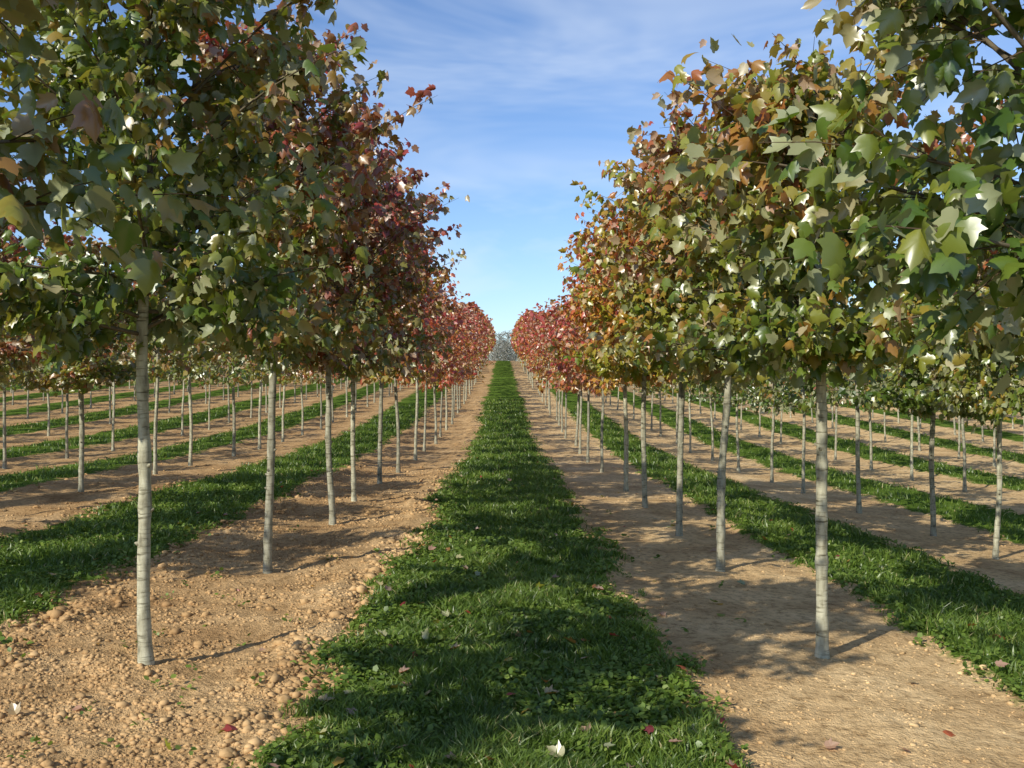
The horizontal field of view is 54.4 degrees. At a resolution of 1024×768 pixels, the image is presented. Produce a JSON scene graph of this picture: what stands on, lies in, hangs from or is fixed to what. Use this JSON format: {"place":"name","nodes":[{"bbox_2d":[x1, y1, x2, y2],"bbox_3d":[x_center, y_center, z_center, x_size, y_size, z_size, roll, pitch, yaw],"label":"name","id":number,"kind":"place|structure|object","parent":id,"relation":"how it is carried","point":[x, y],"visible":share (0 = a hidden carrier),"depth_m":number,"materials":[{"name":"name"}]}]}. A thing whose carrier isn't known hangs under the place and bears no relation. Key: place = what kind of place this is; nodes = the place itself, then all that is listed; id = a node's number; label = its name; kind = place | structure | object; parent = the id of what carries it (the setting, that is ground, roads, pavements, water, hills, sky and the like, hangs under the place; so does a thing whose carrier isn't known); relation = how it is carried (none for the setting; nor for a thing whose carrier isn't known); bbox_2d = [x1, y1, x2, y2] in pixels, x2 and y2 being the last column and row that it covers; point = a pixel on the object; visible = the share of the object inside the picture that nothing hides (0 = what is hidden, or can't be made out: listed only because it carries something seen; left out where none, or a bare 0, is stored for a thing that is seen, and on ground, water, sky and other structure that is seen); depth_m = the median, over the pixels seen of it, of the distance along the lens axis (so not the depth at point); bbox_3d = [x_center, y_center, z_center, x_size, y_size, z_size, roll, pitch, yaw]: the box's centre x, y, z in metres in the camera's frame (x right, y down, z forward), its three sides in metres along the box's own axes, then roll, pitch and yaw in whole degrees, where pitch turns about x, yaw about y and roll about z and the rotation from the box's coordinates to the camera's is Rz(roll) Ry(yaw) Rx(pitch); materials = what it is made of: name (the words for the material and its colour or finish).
{"place":"outdoors","nodes":[
{"label":"outdoors","id":0,"kind":"place"},
{"bbox_2d":[0,357,1023,767],"bbox_3d":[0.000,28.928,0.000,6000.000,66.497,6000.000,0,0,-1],"label":"ground","id":1,"kind":"structure","parent":0,"point":[970,727],"depth_m":9.71,"materials":[{"name":"brown soil"}]},
{"bbox_2d":[7,335,35,418],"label":"maple tree","id":2,"kind":"object","parent":1,"relation":"on","point":[27,390],"visible":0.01,"depth_m":36.71,"materials":[{"name":"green plant"}]},
{"bbox_2d":[8,334,49,435],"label":"maple tree","id":3,"kind":"object","parent":1,"relation":"on","point":[48,428],"visible":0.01,"depth_m":29.89,"materials":[{"name":"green plant"}]},
{"bbox_2d":[0,261,65,468],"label":"maple tree","id":4,"kind":"object","parent":1,"relation":"on","point":[3,336],"visible":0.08,"depth_m":19.54,"materials":[{"name":"green plant"}]},
{"bbox_2d":[0,129,82,385],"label":"maple tree","id":5,"kind":"object","parent":1,"relation":"on","point":[19,347],"visible":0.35,"depth_m":10.99,"materials":[{"name":"green plant"}]},
{"bbox_2d":[10,356,101,458],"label":"maple tree","id":6,"kind":"object","parent":1,"relation":"on","point":[66,426],"visible":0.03,"depth_m":22.27,"materials":[{"name":"green plant"}]},
{"bbox_2d":[0,221,166,492],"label":"maple tree","id":7,"kind":"object","parent":1,"relation":"on","point":[82,375],"visible":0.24,"depth_m":13.80,"materials":[{"name":"green plant"}]},
{"bbox_2d":[63,283,152,450],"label":"maple tree","id":8,"kind":"object","parent":1,"relation":"on","point":[113,413],"visible":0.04,"depth_m":24.85,"materials":[{"name":"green plant"}]},
{"bbox_2d":[97,323,128,423],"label":"maple tree","id":9,"kind":"object","parent":1,"relation":"on","point":[110,420],"visible":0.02,"depth_m":34.87,"materials":[{"name":"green plant"}]},
{"bbox_2d":[0,0,249,296],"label":"maple tree","id":10,"kind":"object","parent":1,"relation":"on","point":[23,207],"visible":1,"depth_m":3.01,"materials":[{"name":"green plant"}]},
{"bbox_2d":[102,282,177,384],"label":"maple tree","id":11,"kind":"object","parent":1,"relation":"on","point":[132,348],"visible":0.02,"depth_m":27.71,"materials":[{"name":"green plant"}]},
{"bbox_2d":[103,240,231,474],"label":"maple tree","id":12,"kind":"object","parent":1,"relation":"on","point":[156,373],"visible":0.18,"depth_m":16.93,"materials":[{"name":"green plant"}]},
{"bbox_2d":[161,350,175,412],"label":"maple tree","id":13,"kind":"object","parent":1,"relation":"on","point":[169,381],"visible":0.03,"depth_m":40.54,"materials":[{"name":"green plant"}]},
{"bbox_2d":[129,248,238,465],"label":"maple tree","id":14,"kind":"object","parent":1,"relation":"on","point":[210,362],"visible":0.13,"depth_m":19.12,"materials":[{"name":"green plant"}]},
{"bbox_2d":[153,332,218,435],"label":"maple tree","id":15,"kind":"object","parent":1,"relation":"on","point":[184,379],"visible":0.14,"depth_m":30.49,"materials":[{"name":"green plant"}]},
{"bbox_2d":[0,0,373,664],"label":"maple tree","id":16,"kind":"object","parent":1,"relation":"on","point":[274,72],"visible":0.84,"depth_m":5.37,"materials":[{"name":"green plant"}]},
{"bbox_2d":[186,332,226,429],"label":"maple tree","id":17,"kind":"object","parent":1,"relation":"on","point":[207,382],"visible":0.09,"depth_m":32.99,"materials":[{"name":"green plant"}]},
{"bbox_2d":[205,349,211,403],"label":"maple tree","id":18,"kind":"object","parent":1,"relation":"on","point":[206,390],"visible":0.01,"depth_m":45.72,"materials":[{"name":"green plant"}]},
{"bbox_2d":[0,402,429,627],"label":"grass strip","id":19,"kind":"object","parent":1,"relation":"on","point":[67,556],"depth_m":11.19,"materials":[{"name":"green plant"}]},
{"bbox_2d":[213,351,255,422],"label":"maple tree","id":20,"kind":"object","parent":1,"relation":"on","point":[228,368],"visible":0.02,"depth_m":35.79,"materials":[{"name":"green plant"}]},
{"bbox_2d":[187,281,284,456],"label":"maple tree","id":21,"kind":"object","parent":1,"relation":"on","point":[239,377],"visible":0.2,"depth_m":21.43,"materials":[{"name":"green plant"}]},
{"bbox_2d":[237,357,252,417],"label":"maple tree","id":22,"kind":"object","parent":1,"relation":"on","point":[251,389],"depth_m":38.49,"materials":[{"name":"grey plant"}]},
{"bbox_2d":[226,289,301,448],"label":"maple tree","id":23,"kind":"object","parent":1,"relation":"on","point":[260,379],"visible":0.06,"depth_m":24.40,"materials":[{"name":"green plant"}]},
{"bbox_2d":[250,304,307,441],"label":"maple tree","id":24,"kind":"object","parent":1,"relation":"on","point":[285,377],"visible":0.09,"depth_m":26.91,"materials":[{"name":"green plant"}]},
{"bbox_2d":[123,0,437,573],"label":"maple tree","id":25,"kind":"object","parent":1,"relation":"on","point":[308,238],"visible":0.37,"depth_m":8.19,"materials":[{"name":"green plant"}]},
{"bbox_2d":[279,360,295,407],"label":"maple tree","id":26,"kind":"object","parent":1,"relation":"on","point":[280,393],"visible":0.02,"depth_m":43.81,"materials":[{"name":"grey plant"}]},
{"bbox_2d":[278,368,325,434],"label":"maple tree","id":27,"kind":"object","parent":1,"relation":"on","point":[307,377],"visible":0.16,"depth_m":29.79,"materials":[{"name":"green plant"}]},
{"bbox_2d":[298,369,345,428],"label":"maple tree","id":28,"kind":"object","parent":1,"relation":"on","point":[333,376],"visible":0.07,"depth_m":32.65,"materials":[{"name":"green plant"}]},
{"bbox_2d":[314,364,344,422],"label":"maple tree","id":29,"kind":"object","parent":1,"relation":"on","point":[332,401],"depth_m":35.09,"materials":[{"name":"grey plant"}]},
{"bbox_2d":[197,84,469,524],"bbox_3d":[-2.201,-0.827,11.525,2.982,5.171,2.811,0,0,-32],"label":"maple tree","id":30,"kind":"object","parent":1,"relation":"on","point":[389,353],"visible":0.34,"depth_m":11.47,"materials":[{"name":"red plant"}]},
{"bbox_2d":[345,377,347,416],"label":"maple tree","id":31,"kind":"object","parent":1,"relation":"on","point":[346,398],"visible":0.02,"depth_m":37.69,"materials":[{"name":"grey plant"}]},
{"bbox_2d":[245,146,465,501],"bbox_3d":[-2.228,-0.775,13.584,2.964,5.010,2.666,1,0,16],"label":"maple tree","id":32,"kind":"object","parent":1,"relation":"on","point":[393,291],"visible":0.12,"depth_m":13.56,"materials":[{"name":"red plant"}]},
{"bbox_2d":[349,181,466,483],"bbox_3d":[-2.114,-0.800,16.200,2.776,5.116,2.523,0,0,-19],"label":"maple tree","id":33,"kind":"object","parent":1,"relation":"on","point":[411,306],"visible":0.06,"depth_m":16.24,"materials":[{"name":"red plant"}]},
{"bbox_2d":[355,225,462,472],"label":"maple tree","id":34,"kind":"object","parent":1,"relation":"on","point":[411,379],"visible":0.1,"depth_m":18.84,"materials":[{"name":"red plant"}]},
{"bbox_2d":[10,301,829,399],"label":"distant maple rows","id":35,"kind":"object","parent":1,"relation":"on","point":[519,343],"visible":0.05,"depth_m":65.91,"materials":[{"name":"red plant"}]},
{"bbox_2d":[397,244,470,459],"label":"maple tree","id":36,"kind":"object","parent":1,"relation":"on","point":[435,373],"visible":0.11,"depth_m":21.96,"materials":[{"name":"red plant"}]},
{"bbox_2d":[401,280,466,451],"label":"maple tree","id":37,"kind":"object","parent":1,"relation":"on","point":[427,381],"visible":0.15,"depth_m":24.82,"materials":[{"name":"red plant"}]},
{"bbox_2d":[401,299,486,443],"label":"maple tree","id":38,"kind":"object","parent":1,"relation":"on","point":[446,381],"visible":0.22,"depth_m":27.44,"materials":[{"name":"red plant"}]},
{"bbox_2d":[418,280,476,436],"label":"maple tree","id":39,"kind":"object","parent":1,"relation":"on","point":[455,374],"visible":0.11,"depth_m":30.32,"materials":[{"name":"red plant"}]},
{"bbox_2d":[436,304,487,429],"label":"maple tree","id":40,"kind":"object","parent":1,"relation":"on","point":[458,370],"visible":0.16,"depth_m":32.76,"materials":[{"name":"red plant"}]},
{"bbox_2d":[445,308,482,417],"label":"maple tree","id":41,"kind":"object","parent":1,"relation":"on","point":[480,366],"visible":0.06,"depth_m":38.31,"materials":[{"name":"red plant"}]},
{"bbox_2d":[454,307,482,412],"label":"maple tree","id":42,"kind":"object","parent":1,"relation":"on","point":[467,356],"visible":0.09,"depth_m":40.89,"materials":[{"name":"red plant"}]},
{"bbox_2d":[448,293,492,423],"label":"maple tree","id":43,"kind":"object","parent":1,"relation":"on","point":[472,331],"visible":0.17,"depth_m":35.38,"materials":[{"name":"red plant"}]},
{"bbox_2d":[463,313,483,403],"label":"maple tree","id":44,"kind":"object","parent":1,"relation":"on","point":[473,361],"visible":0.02,"depth_m":46.48,"materials":[{"name":"red plant"}]},
{"bbox_2d":[459,320,489,408],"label":"maple tree","id":45,"kind":"object","parent":1,"relation":"on","point":[482,333],"visible":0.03,"depth_m":43.55,"materials":[{"name":"red plant"}]},
{"bbox_2d":[467,312,487,385],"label":"maple tree","id":46,"kind":"object","parent":1,"relation":"on","point":[486,343],"visible":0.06,"depth_m":52.09,"materials":[{"name":"red plant"}]},
{"bbox_2d":[463,305,494,400],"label":"maple tree","id":47,"kind":"object","parent":1,"relation":"on","point":[475,351],"visible":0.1,"depth_m":49.16,"materials":[{"name":"red plant"}]},
{"bbox_2d":[469,321,493,394],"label":"maple tree","id":48,"kind":"object","parent":1,"relation":"on","point":[482,352],"visible":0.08,"depth_m":54.45,"materials":[{"name":"red plant"}]},
{"bbox_2d":[250,397,753,767],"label":"grass strip","id":49,"kind":"object","parent":1,"relation":"on","point":[476,724],"depth_m":5.87,"materials":[{"name":"green plant"}]},
{"bbox_2d":[489,331,514,360],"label":"bare tree","id":50,"kind":"object","parent":1,"relation":"on","point":[498,345],"visible":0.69,"depth_m":171.62,"materials":[{"name":"grey plant"}]},
{"bbox_2d":[494,331,516,360],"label":"bare tree","id":51,"kind":"object","parent":1,"relation":"on","point":[507,350],"visible":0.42,"depth_m":175.68,"materials":[{"name":"grey plant"}]},
{"bbox_2d":[5,455,1008,767],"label":"fallen leaves","id":52,"kind":"object","parent":1,"relation":"on","point":[555,751],"visible":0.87,"depth_m":5.03,"materials":[{"name":"brown plant"}]},
{"bbox_2d":[0,461,1023,767],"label":"soil clods","id":53,"kind":"object","parent":1,"relation":"on","point":[284,689],"visible":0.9,"depth_m":5.79,"materials":[{"name":"brown soil"}]},
{"bbox_2d":[0,403,1023,543],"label":"distant grass strips","id":54,"kind":"object","parent":1,"relation":"on","point":[1015,528],"depth_m":25.10,"materials":[{"name":"green plant"}]},
{"bbox_2d":[0,476,1023,767],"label":"clover weeds","id":55,"kind":"object","parent":1,"relation":"on","point":[646,708],"visible":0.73,"depth_m":6.04,"materials":[{"name":"green plant"}]},
{"bbox_2d":[6,503,1019,767],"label":"soil weeds","id":56,"kind":"object","parent":1,"relation":"on","point":[178,747],"visible":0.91,"depth_m":5.53,"materials":[{"name":"green plant"}]},
{"bbox_2d":[520,316,543,401],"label":"maple tree","id":57,"kind":"object","parent":1,"relation":"on","point":[527,359],"visible":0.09,"depth_m":48.85,"materials":[{"name":"red plant"}]},
{"bbox_2d":[520,306,548,394],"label":"maple tree","id":58,"kind":"object","parent":1,"relation":"on","point":[533,338],"visible":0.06,"depth_m":54.65,"materials":[{"name":"red plant"}]},
{"bbox_2d":[518,311,551,414],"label":"maple tree","id":59,"kind":"object","parent":1,"relation":"on","point":[543,365],"visible":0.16,"depth_m":40.85,"materials":[{"name":"red plant"}]},
{"bbox_2d":[524,321,548,409],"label":"maple tree","id":60,"kind":"object","parent":1,"relation":"on","point":[537,362],"visible":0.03,"depth_m":43.81,"materials":[{"name":"red plant"}]},
{"bbox_2d":[525,321,553,404],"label":"maple tree","id":61,"kind":"object","parent":1,"relation":"on","point":[538,361],"visible":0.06,"depth_m":46.48,"materials":[{"name":"red plant"}]},
{"bbox_2d":[527,312,561,419],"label":"maple tree","id":62,"kind":"object","parent":1,"relation":"on","point":[537,359],"visible":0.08,"depth_m":38.23,"materials":[{"name":"red plant"}]},
{"bbox_2d":[525,314,568,425],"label":"maple tree","id":63,"kind":"object","parent":1,"relation":"on","point":[540,352],"visible":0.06,"depth_m":35.50,"materials":[{"name":"red plant"}]},
{"bbox_2d":[530,299,564,431],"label":"maple tree","id":64,"kind":"object","parent":1,"relation":"on","point":[538,367],"visible":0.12,"depth_m":32.95,"materials":[{"name":"red plant"}]},
{"bbox_2d":[536,298,575,438],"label":"maple tree","id":65,"kind":"object","parent":1,"relation":"on","point":[548,357],"visible":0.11,"depth_m":30.40,"materials":[{"name":"red plant"}]},
{"bbox_2d":[539,312,611,445],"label":"maple tree","id":66,"kind":"object","parent":1,"relation":"on","point":[578,401],"visible":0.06,"depth_m":27.62,"materials":[{"name":"red plant"}]},
{"bbox_2d":[533,287,618,453],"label":"maple tree","id":67,"kind":"object","parent":1,"relation":"on","point":[567,371],"visible":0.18,"depth_m":25.00,"materials":[{"name":"red plant"}]},
{"bbox_2d":[537,283,620,461],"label":"maple tree","id":68,"kind":"object","parent":1,"relation":"on","point":[560,381],"visible":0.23,"depth_m":22.00,"materials":[{"name":"red plant"}]},
{"bbox_2d":[548,260,632,472],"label":"maple tree","id":69,"kind":"object","parent":1,"relation":"on","point":[603,390],"visible":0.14,"depth_m":19.42,"materials":[{"name":"orange plant"}]},
{"bbox_2d":[548,226,699,490],"bbox_3d":[1.780,-0.339,15.911,2.520,4.349,2.344,0,0,-16],"label":"maple tree","id":70,"kind":"object","parent":1,"relation":"on","point":[580,315],"visible":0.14,"depth_m":15.73,"materials":[{"name":"orange plant"}]},
{"bbox_2d":[621,383,634,418],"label":"maple tree","id":71,"kind":"object","parent":1,"relation":"on","point":[633,401],"visible":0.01,"depth_m":42.51,"materials":[{"name":"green plant"}]},
{"bbox_2d":[557,193,721,507],"bbox_3d":[1.699,-0.511,13.388,2.166,4.638,2.277,0,0,-12],"label":"maple tree","id":72,"kind":"object","parent":1,"relation":"on","point":[621,366],"visible":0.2,"depth_m":13.37,"materials":[{"name":"green plant"}]},
{"bbox_2d":[646,380,652,430],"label":"maple tree","id":73,"kind":"object","parent":1,"relation":"on","point":[651,428],"depth_m":37.20,"materials":[{"name":"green plant"}]},
{"bbox_2d":[633,381,675,436],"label":"maple tree","id":74,"kind":"object","parent":1,"relation":"on","point":[657,389],"visible":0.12,"depth_m":34.61,"materials":[{"name":"green plant"}]},
{"bbox_2d":[649,381,694,443],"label":"maple tree","id":75,"kind":"object","parent":1,"relation":"on","point":[663,384],"visible":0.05,"depth_m":31.86,"materials":[{"name":"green plant"}]},
{"bbox_2d":[565,123,791,535],"bbox_3d":[1.815,-0.502,11.043,2.312,4.592,2.384,0,0,-44],"label":"maple tree","id":76,"kind":"object","parent":1,"relation":"on","point":[638,301],"visible":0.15,"depth_m":10.92,"materials":[{"name":"green plant"}]},
{"bbox_2d":[664,381,711,452],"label":"maple tree","id":77,"kind":"object","parent":1,"relation":"on","point":[690,388],"visible":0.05,"depth_m":28.88,"materials":[{"name":"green plant"}]},
{"bbox_2d":[587,80,800,571],"bbox_3d":[1.761,-0.377,8.854,2.346,4.353,2.527,0,0,-19],"label":"maple tree","id":78,"kind":"object","parent":1,"relation":"on","point":[674,332],"visible":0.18,"depth_m":8.83,"materials":[{"name":"green plant"}]},
{"bbox_2d":[685,326,723,460],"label":"maple tree","id":79,"kind":"object","parent":1,"relation":"on","point":[702,399],"visible":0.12,"depth_m":26.43,"materials":[{"name":"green plant"}]},
{"bbox_2d":[688,323,786,471],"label":"maple tree","id":80,"kind":"object","parent":1,"relation":"on","point":[735,400],"visible":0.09,"depth_m":23.37,"materials":[{"name":"green plant"}]},
{"bbox_2d":[742,383,786,436],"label":"maple tree","id":81,"kind":"object","parent":1,"relation":"on","point":[759,433],"visible":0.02,"depth_m":36.25,"materials":[{"name":"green plant"}]},
{"bbox_2d":[715,310,814,482],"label":"maple tree","id":82,"kind":"object","parent":1,"relation":"on","point":[759,400],"visible":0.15,"depth_m":20.75,"materials":[{"name":"green plant"}]},
{"bbox_2d":[755,364,807,443],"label":"maple tree","id":83,"kind":"object","parent":1,"relation":"on","point":[782,386],"visible":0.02,"depth_m":33.61,"materials":[{"name":"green plant"}]},
{"bbox_2d":[567,406,1023,710],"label":"grass strip","id":84,"kind":"object","parent":1,"relation":"on","point":[950,615],"depth_m":9.44,"materials":[{"name":"green plant"}]},
{"bbox_2d":[774,364,843,451],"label":"maple tree","id":85,"kind":"object","parent":1,"relation":"on","point":[799,393],"visible":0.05,"depth_m":30.86,"materials":[{"name":"green plant"}]},
{"bbox_2d":[760,294,864,493],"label":"maple tree","id":86,"kind":"object","parent":1,"relation":"on","point":[804,406],"visible":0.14,"depth_m":18.46,"materials":[{"name":"green plant"}]},
{"bbox_2d":[637,18,1023,658],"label":"maple tree","id":87,"kind":"object","parent":1,"relation":"on","point":[815,332],"visible":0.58,"depth_m":5.74,"materials":[{"name":"green plant"}]},
{"bbox_2d":[663,0,1023,397],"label":"maple tree","id":88,"kind":"object","parent":1,"relation":"on","point":[946,236],"visible":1,"depth_m":3.21,"materials":[{"name":"green plant"}]},
{"bbox_2d":[813,303,884,459],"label":"maple tree","id":89,"kind":"object","parent":1,"relation":"on","point":[835,447],"visible":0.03,"depth_m":28.19,"materials":[{"name":"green plant"}]},
{"bbox_2d":[787,280,917,513],"bbox_3d":[5.256,-0.284,15.358,2.449,4.822,2.541,-1,1,-6],"label":"maple tree","id":90,"kind":"object","parent":1,"relation":"on","point":[865,401],"visible":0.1,"depth_m":15.37,"materials":[{"name":"green plant"}]},
{"bbox_2d":[828,324,915,469],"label":"maple tree","id":91,"kind":"object","parent":1,"relation":"on","point":[883,407],"visible":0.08,"depth_m":25.40,"materials":[{"name":"green plant"}]},
{"bbox_2d":[878,364,901,441],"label":"maple tree","id":92,"kind":"object","parent":1,"relation":"on","point":[883,370],"visible":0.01,"depth_m":34.63,"materials":[{"name":"green plant"}]},
{"bbox_2d":[865,299,942,480],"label":"maple tree","id":93,"kind":"object","parent":1,"relation":"on","point":[890,374],"visible":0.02,"depth_m":22.77,"materials":[{"name":"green plant"}]},
{"bbox_2d":[892,363,920,450],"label":"maple tree","id":94,"kind":"object","parent":1,"relation":"on","point":[919,444],"visible":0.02,"depth_m":31.59,"materials":[{"name":"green plant"}]},
{"bbox_2d":[854,247,1023,535],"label":"maple tree","id":95,"kind":"object","parent":1,"relation":"on","point":[900,397],"visible":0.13,"depth_m":12.82,"materials":[{"name":"green plant"}]},
{"bbox_2d":[900,196,1023,559],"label":"maple tree","id":96,"kind":"object","parent":1,"relation":"on","point":[973,395],"visible":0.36,"depth_m":10.98,"materials":[{"name":"green plant"}]},
{"bbox_2d":[939,343,994,491],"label":"maple tree","id":97,"kind":"object","parent":1,"relation":"on","point":[964,488],"depth_m":20.18,"materials":[{"name":"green plant"}]},
{"bbox_2d":[957,364,984,458],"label":"maple tree","id":98,"kind":"object","parent":1,"relation":"on","point":[958,456],"visible":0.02,"depth_m":29.08,"materials":[{"name":"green plant"}]},
{"bbox_2d":[967,343,1020,466],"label":"maple tree","id":99,"kind":"object","parent":1,"relation":"on","point":[994,446],"visible":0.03,"depth_m":26.70,"materials":[{"name":"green plant"}]},
{"bbox_2d":[1008,233,1023,408],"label":"maple tree","id":100,"kind":"object","parent":1,"relation":"on","point":[1014,398],"visible":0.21,"depth_m":9.20,"materials":[{"name":"green plant"}]},
{"bbox_2d":[0,0,1023,360],"label":"sky","id":101,"kind":"structure","parent":0,"point":[532,94],"materials":[{"name":"blue"}]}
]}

